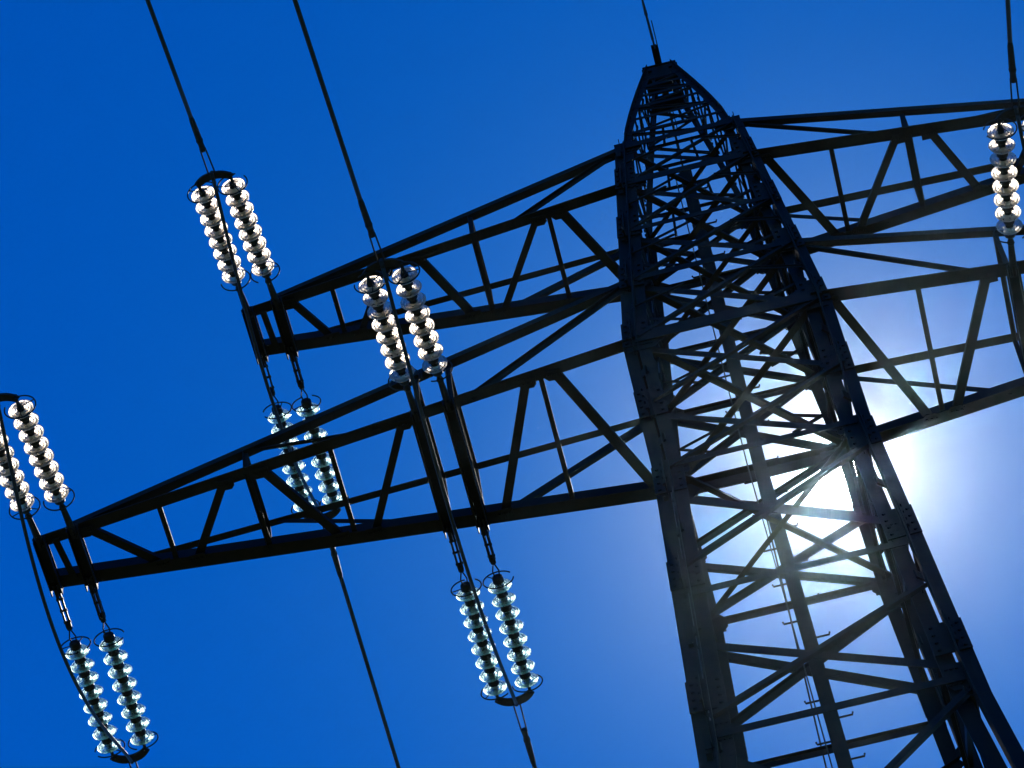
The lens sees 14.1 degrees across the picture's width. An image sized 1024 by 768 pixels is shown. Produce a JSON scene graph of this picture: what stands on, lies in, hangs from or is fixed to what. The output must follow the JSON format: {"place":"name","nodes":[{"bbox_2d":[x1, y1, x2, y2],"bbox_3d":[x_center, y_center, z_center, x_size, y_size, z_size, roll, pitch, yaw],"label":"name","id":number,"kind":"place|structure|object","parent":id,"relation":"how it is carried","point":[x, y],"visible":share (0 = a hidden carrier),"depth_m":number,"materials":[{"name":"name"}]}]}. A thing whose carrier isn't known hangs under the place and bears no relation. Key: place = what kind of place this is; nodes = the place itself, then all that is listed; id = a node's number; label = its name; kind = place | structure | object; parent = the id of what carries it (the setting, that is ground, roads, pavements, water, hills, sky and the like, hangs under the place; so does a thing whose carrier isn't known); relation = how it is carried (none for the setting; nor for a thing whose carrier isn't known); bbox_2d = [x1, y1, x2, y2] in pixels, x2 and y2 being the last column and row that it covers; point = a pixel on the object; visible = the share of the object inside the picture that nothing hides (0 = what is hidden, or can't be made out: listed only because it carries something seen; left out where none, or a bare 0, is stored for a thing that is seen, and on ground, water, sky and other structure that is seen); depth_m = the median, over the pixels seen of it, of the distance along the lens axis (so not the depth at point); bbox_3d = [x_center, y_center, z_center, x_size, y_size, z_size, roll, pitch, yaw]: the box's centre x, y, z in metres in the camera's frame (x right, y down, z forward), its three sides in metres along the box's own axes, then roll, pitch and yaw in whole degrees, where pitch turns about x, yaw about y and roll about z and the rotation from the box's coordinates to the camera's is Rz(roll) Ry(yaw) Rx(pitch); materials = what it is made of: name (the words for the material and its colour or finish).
{"place":"outdoors","nodes":[
{"label":"outdoors","id":0,"kind":"place"},
{"bbox_2d":[0,0,1023,767],"label":"sky","id":1,"kind":"structure","parent":0,"point":[141,371],"materials":[{"name":"blue"}]},
{"bbox_3d":[5.024,1.120,36.895,0.582,0.289,2.667,-14,-62,3],"label":"insulator set","id":2,"kind":"object","parent":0,"visible":0},
{"bbox_2d":[1016,115,1023,153],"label":"jumper cable","id":3,"kind":"object","parent":2,"relation":"attached to","point":[1020,129],"visible":1,"depth_m":34.46,"materials":[{"name":"metal"}]},
{"label":"ground","id":4,"kind":"structure","parent":0,"visible":0},
{"bbox_2d":[32,44,1023,767],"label":"lattice pylon","id":5,"kind":"object","parent":4,"relation":"on","point":[958,694],"visible":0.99,"depth_m":36.33,"materials":[{"name":"metal"}]},
{"bbox_2d":[0,393,78,548],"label":"insulator set","id":6,"kind":"object","parent":5,"relation":"attached to","point":[41,454],"visible":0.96,"depth_m":35.57,"materials":[{"name":"glass"}]},
{"bbox_2d":[52,575,158,767],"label":"insulator set","id":7,"kind":"object","parent":5,"relation":"attached to","point":[124,684],"visible":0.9,"depth_m":36.92,"materials":[{"name":"glass"}]},
{"bbox_2d":[0,408,132,761],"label":"jumper cable","id":8,"kind":"object","parent":7,"relation":"hanging from","point":[95,716],"visible":1,"depth_m":35.27,"materials":[{"name":"metal"}]},
{"bbox_2d":[187,116,281,317],"bbox_3d":[-2.581,-1.517,37.704,0.572,0.289,2.507,-15,-46,3],"label":"insulator set","id":9,"kind":"object","parent":5,"relation":"attached to","point":[245,224],"visible":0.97,"depth_m":37.73,"materials":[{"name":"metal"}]},
{"bbox_2d":[145,0,191,117],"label":"conductor cable","id":10,"kind":"object","parent":9,"relation":"attached to","point":[168,56],"visible":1,"depth_m":36.37,"materials":[{"name":"metal"}]},
{"bbox_2d":[261,344,348,578],"bbox_3d":[-1.934,0.781,39.468,0.572,0.289,2.667,-13,-59,2],"label":"insulator set","id":11,"kind":"object","parent":5,"relation":"attached to","point":[324,473],"visible":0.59,"depth_m":39.38,"materials":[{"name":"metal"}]},
{"bbox_2d":[212,180,318,506],"bbox_3d":[-2.226,-0.093,38.256,0.053,0.901,4.065,-14,-57,3],"label":"jumper cable","id":12,"kind":"object","parent":11,"relation":"attached to","point":[252,332],"visible":0.84,"depth_m":37.54,"materials":[{"name":"metal"}]},
{"bbox_2d":[339,578,400,767],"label":"conductor cable","id":13,"kind":"object","parent":11,"relation":"attached to","point":[367,665],"visible":1,"depth_m":40.71,"materials":[{"name":"metal"}]},
{"bbox_2d":[354,199,453,421],"bbox_3d":[-0.965,-0.630,35.047,0.582,0.289,2.507,-15,-50,3],"label":"insulator set","id":14,"kind":"object","parent":5,"relation":"attached to","point":[417,313],"visible":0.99,"depth_m":35.09,"materials":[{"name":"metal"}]},
{"bbox_2d":[292,0,361,199],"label":"conductor cable","id":15,"kind":"object","parent":14,"relation":"attached to","point":[326,97],"visible":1,"depth_m":33.57,"materials":[{"name":"metal"}]},
{"bbox_2d":[445,516,542,766],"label":"insulator set","id":16,"kind":"object","parent":5,"relation":"attached to","point":[511,627],"visible":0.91,"depth_m":37.02,"materials":[{"name":"glass"}]},
{"bbox_2d":[381,268,517,704],"bbox_3d":[-0.488,1.152,35.712,0.033,0.804,4.831,-14,-57,3],"label":"jumper cable","id":17,"kind":"object","parent":16,"relation":"hanging from","point":[421,412],"visible":1,"depth_m":35.09,"materials":[{"name":"metal"}]},
{"bbox_2d":[641,0,657,48],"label":"earth wire","id":18,"kind":"object","parent":5,"relation":"attached to","point":[648,22],"visible":1,"depth_m":40.54,"materials":[{"name":"metal"}]},
{"bbox_2d":[669,112,826,767],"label":"ladder","id":19,"kind":"object","parent":5,"relation":"attached to","point":[677,145],"visible":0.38,"depth_m":43.88,"materials":[{"name":"metal"}]},
{"bbox_2d":[983,42,1023,277],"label":"insulator set","id":20,"kind":"object","parent":5,"relation":"attached to","point":[1005,185],"visible":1,"depth_m":34.83,"materials":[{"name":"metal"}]},
{"bbox_2d":[1005,0,1011,42],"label":"conductor cable","id":21,"kind":"object","parent":20,"relation":"attached to","point":[1008,21],"visible":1,"depth_m":33.86,"materials":[{"name":"metal"}]}
]}

